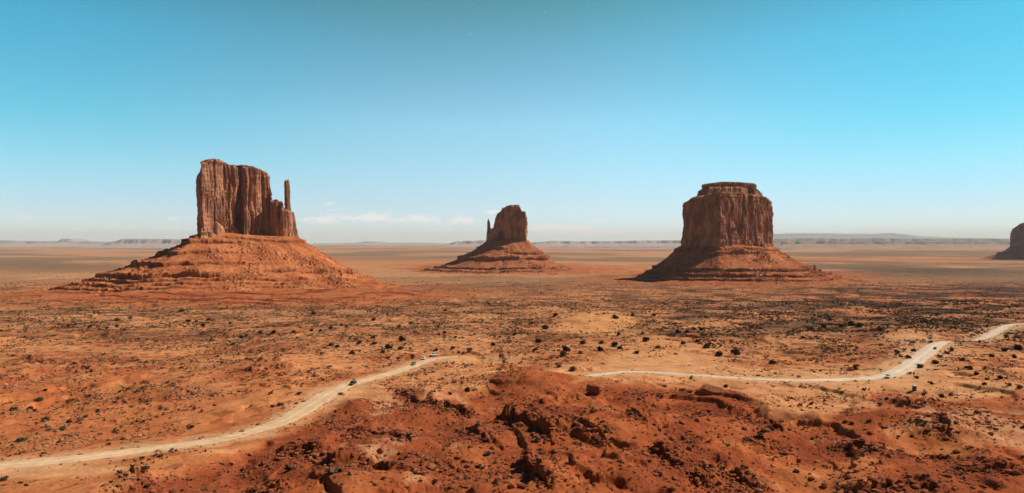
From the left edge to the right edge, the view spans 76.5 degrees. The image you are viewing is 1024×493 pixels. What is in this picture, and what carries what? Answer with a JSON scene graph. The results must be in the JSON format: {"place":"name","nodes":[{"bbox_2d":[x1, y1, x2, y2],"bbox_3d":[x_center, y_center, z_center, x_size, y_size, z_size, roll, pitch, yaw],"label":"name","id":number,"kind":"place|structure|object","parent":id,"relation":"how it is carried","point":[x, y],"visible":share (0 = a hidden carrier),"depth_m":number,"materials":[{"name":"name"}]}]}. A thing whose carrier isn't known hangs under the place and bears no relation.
{"place":"outdoors","nodes":[
{"label":"outdoors","id":0,"kind":"place"},
{"bbox_2d":[0,356,457,468],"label":"dirt road","id":1,"kind":"structure","parent":0,"point":[302,409],"depth_m":223.05,"materials":[{"name":"beige soil"}]},
{"bbox_2d":[0,245,1023,492],"bbox_3d":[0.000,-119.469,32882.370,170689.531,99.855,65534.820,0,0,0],"label":"ground","id":2,"kind":"structure","parent":0,"point":[400,265],"depth_m":335.97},
{"bbox_2d":[0,476,7,480],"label":"bush","id":3,"kind":"object","parent":2,"relation":"on","point":[4,478],"visible":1,"depth_m":175.61,"materials":[{"name":"green plant"}]},
{"bbox_2d":[16,437,27,441],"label":"bush","id":4,"kind":"object","parent":2,"relation":"on","point":[20,439],"visible":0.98,"depth_m":218.28,"materials":[{"name":"green plant"}]},
{"bbox_2d":[33,396,43,401],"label":"bush","id":5,"kind":"object","parent":2,"relation":"on","point":[39,399],"visible":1,"depth_m":291.76,"materials":[{"name":"green plant"}]},
{"bbox_2d":[0,239,108,245],"bbox_3d":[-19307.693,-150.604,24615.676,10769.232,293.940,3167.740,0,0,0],"label":"mesa","id":6,"kind":"structure","parent":2,"relation":"on","point":[73,242],"depth_m":24853.86,"materials":[{"name":"grey stone"}]},
{"bbox_2d":[78,239,308,247],"bbox_3d":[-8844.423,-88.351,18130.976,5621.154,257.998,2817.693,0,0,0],"label":"mesa","id":7,"kind":"structure","parent":2,"relation":"on","point":[145,243],"depth_m":18321.26,"materials":[{"name":"grey stone"}]},
{"bbox_2d":[43,158,401,294],"bbox_3d":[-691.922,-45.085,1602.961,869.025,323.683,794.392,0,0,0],"label":"butte","id":8,"kind":"object","parent":2,"relation":"on","point":[246,238],"visible":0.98,"depth_m":1493.21,"materials":[{"name":"stone"}]},
{"bbox_2d":[309,241,447,244],"bbox_3d":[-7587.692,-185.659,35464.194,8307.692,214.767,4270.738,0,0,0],"label":"mesa","id":9,"kind":"structure","parent":2,"relation":"on","point":[378,243],"depth_m":35782.54,"materials":[{"name":"grey stone"}]},
{"bbox_2d":[377,447,383,452],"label":"boulder","id":10,"kind":"object","parent":2,"relation":"on","point":[380,449],"visible":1,"depth_m":196.10,"materials":[{"name":"brown stone"}]},
{"bbox_2d":[445,240,485,246],"bbox_3d":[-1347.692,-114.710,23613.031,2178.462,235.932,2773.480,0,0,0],"label":"mesa","id":11,"kind":"structure","parent":2,"relation":"on","point":[469,243],"depth_m":23878.62,"materials":[{"name":"grey stone"}]},
{"bbox_2d":[493,477,502,484],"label":"boulder","id":12,"kind":"object","parent":2,"relation":"on","point":[498,480],"visible":1,"depth_m":170.82,"materials":[{"name":"brown stone"}]},
{"bbox_2d":[417,205,579,274],"bbox_3d":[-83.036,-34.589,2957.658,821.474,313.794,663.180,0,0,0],"label":"butte","id":13,"kind":"object","parent":2,"relation":"on","point":[507,247],"visible":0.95,"depth_m":2886.37,"materials":[{"name":"stone"}]},
{"bbox_2d":[0,270,1023,492],"bbox_3d":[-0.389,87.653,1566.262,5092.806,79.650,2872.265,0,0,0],"label":"scrub","id":14,"kind":"object","parent":2,"relation":"on","point":[701,337],"visible":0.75,"depth_m":598.71,"materials":[{"name":"green plant"}]},
{"bbox_2d":[0,323,1023,492],"bbox_3d":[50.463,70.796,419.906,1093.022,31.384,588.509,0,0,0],"label":"rubble","id":15,"kind":"object","parent":2,"relation":"on","point":[461,469],"visible":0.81,"depth_m":210.69,"materials":[{"name":"stone"}]},
{"bbox_2d":[559,350,566,355],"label":"bush","id":16,"kind":"object","parent":2,"relation":"on","point":[563,353],"visible":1,"depth_m":411.05,"materials":[{"name":"plant"}]},
{"bbox_2d":[562,345,570,350],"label":"bush","id":17,"kind":"object","parent":2,"relation":"on","point":[565,347],"visible":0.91,"depth_m":443.77,"materials":[{"name":"green plant"}]},
{"bbox_2d":[590,407,597,411],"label":"boulder","id":18,"kind":"object","parent":2,"relation":"on","point":[594,409],"visible":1,"depth_m":226.42,"materials":[{"name":"brown stone"}]},
{"bbox_2d":[586,383,603,394],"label":"boulder","id":19,"kind":"object","parent":2,"relation":"on","point":[594,388],"visible":1,"depth_m":294.28,"materials":[{"name":"brown stone"}]},
{"bbox_2d":[531,240,680,245],"bbox_3d":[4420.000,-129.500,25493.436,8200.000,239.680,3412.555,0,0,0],"label":"mesa","id":20,"kind":"structure","parent":2,"relation":"on","point":[622,243],"depth_m":25815.44,"materials":[{"name":"grey stone"}]},
{"bbox_2d":[611,341,618,346],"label":"bush","id":21,"kind":"object","parent":2,"relation":"on","point":[613,343],"visible":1,"depth_m":473.77,"materials":[{"name":"green plant"}]},
{"bbox_2d":[685,333,699,337],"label":"boulder","id":22,"kind":"object","parent":2,"relation":"on","point":[695,335],"visible":0.9,"depth_m":536.15,"materials":[{"name":"brown stone"}]},
{"bbox_2d":[703,343,710,347],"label":"bush","id":23,"kind":"object","parent":2,"relation":"on","point":[707,345],"visible":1,"depth_m":479.46,"materials":[{"name":"green plant"}]},
{"bbox_2d":[697,384,725,395],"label":"boulder","id":24,"kind":"object","parent":2,"relation":"on","point":[706,390],"visible":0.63,"depth_m":292.87,"materials":[{"name":"brown stone"}]},
{"bbox_2d":[715,351,721,355],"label":"bush","id":25,"kind":"object","parent":2,"relation":"on","point":[718,353],"visible":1,"depth_m":441.85,"materials":[{"name":"green plant"}]},
{"bbox_2d":[730,349,740,354],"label":"bush","id":26,"kind":"object","parent":2,"relation":"on","point":[736,352],"visible":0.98,"depth_m":447.59,"materials":[{"name":"green plant"}]},
{"bbox_2d":[633,182,852,283],"bbox_3d":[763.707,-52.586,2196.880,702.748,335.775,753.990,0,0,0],"label":"butte","id":27,"kind":"object","parent":2,"relation":"on","point":[727,234],"visible":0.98,"depth_m":2087.36,"materials":[{"name":"stone"}]},
{"bbox_2d":[821,482,826,488],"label":"boulder","id":28,"kind":"object","parent":2,"relation":"on","point":[824,485],"visible":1,"depth_m":177.45,"materials":[{"name":"brown stone"}]},
{"bbox_2d":[847,321,855,325],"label":"bush","id":29,"kind":"object","parent":2,"relation":"on","point":[850,323],"visible":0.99,"depth_m":666.82,"materials":[{"name":"green plant"}]},
{"bbox_2d":[772,238,1009,241],"bbox_3d":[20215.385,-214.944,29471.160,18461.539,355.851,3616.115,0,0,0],"label":"mesa","id":30,"kind":"structure","parent":2,"relation":"on","point":[888,239],"depth_m":29930.51,"materials":[{"name":"stone"}]},
{"bbox_2d":[773,241,1009,246],"bbox_3d":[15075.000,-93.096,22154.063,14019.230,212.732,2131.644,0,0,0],"label":"mesa","id":31,"kind":"structure","parent":2,"relation":"on","point":[881,244],"depth_m":22321.78,"materials":[{"name":"grey stone"}]},
{"bbox_2d":[981,223,1023,259],"bbox_3d":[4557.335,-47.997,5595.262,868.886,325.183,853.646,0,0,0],"label":"butte","id":32,"kind":"object","parent":2,"relation":"on","point":[1015,250],"visible":0.98,"depth_m":5443.55,"materials":[{"name":"stone"}]},
{"bbox_2d":[1012,344,1023,350],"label":"bush","id":33,"kind":"object","parent":2,"relation":"on","point":[1019,347],"visible":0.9,"depth_m":483.29,"materials":[{"name":"green plant"}]},
{"bbox_2d":[0,0,1023,243],"label":"sky","id":34,"kind":"structure","parent":0,"point":[390,121],"materials":[{"name":"blue"}]},
{"bbox_2d":[549,247,677,248],"bbox_3d":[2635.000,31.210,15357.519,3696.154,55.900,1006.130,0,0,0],"label":"distant desert plain","id":35,"kind":"structure","parent":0,"point":[612,247],"depth_m":15433.88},
{"bbox_2d":[584,341,949,380],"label":"gravel road","id":36,"kind":"structure","parent":0,"point":[923,354],"depth_m":354.48,"materials":[{"name":"beige gravel"}]},
{"bbox_2d":[773,233,998,238],"bbox_3d":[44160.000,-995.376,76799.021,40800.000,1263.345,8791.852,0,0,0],"label":"mountain range","id":37,"kind":"structure","parent":0,"point":[825,235],"depth_m":77786.14,"materials":[{"name":"grey stone"}]},
{"bbox_2d":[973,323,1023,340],"bbox_3d":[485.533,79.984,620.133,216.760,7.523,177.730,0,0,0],"label":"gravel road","id":38,"kind":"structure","parent":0,"point":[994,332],"depth_m":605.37,"materials":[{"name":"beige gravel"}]}
]}

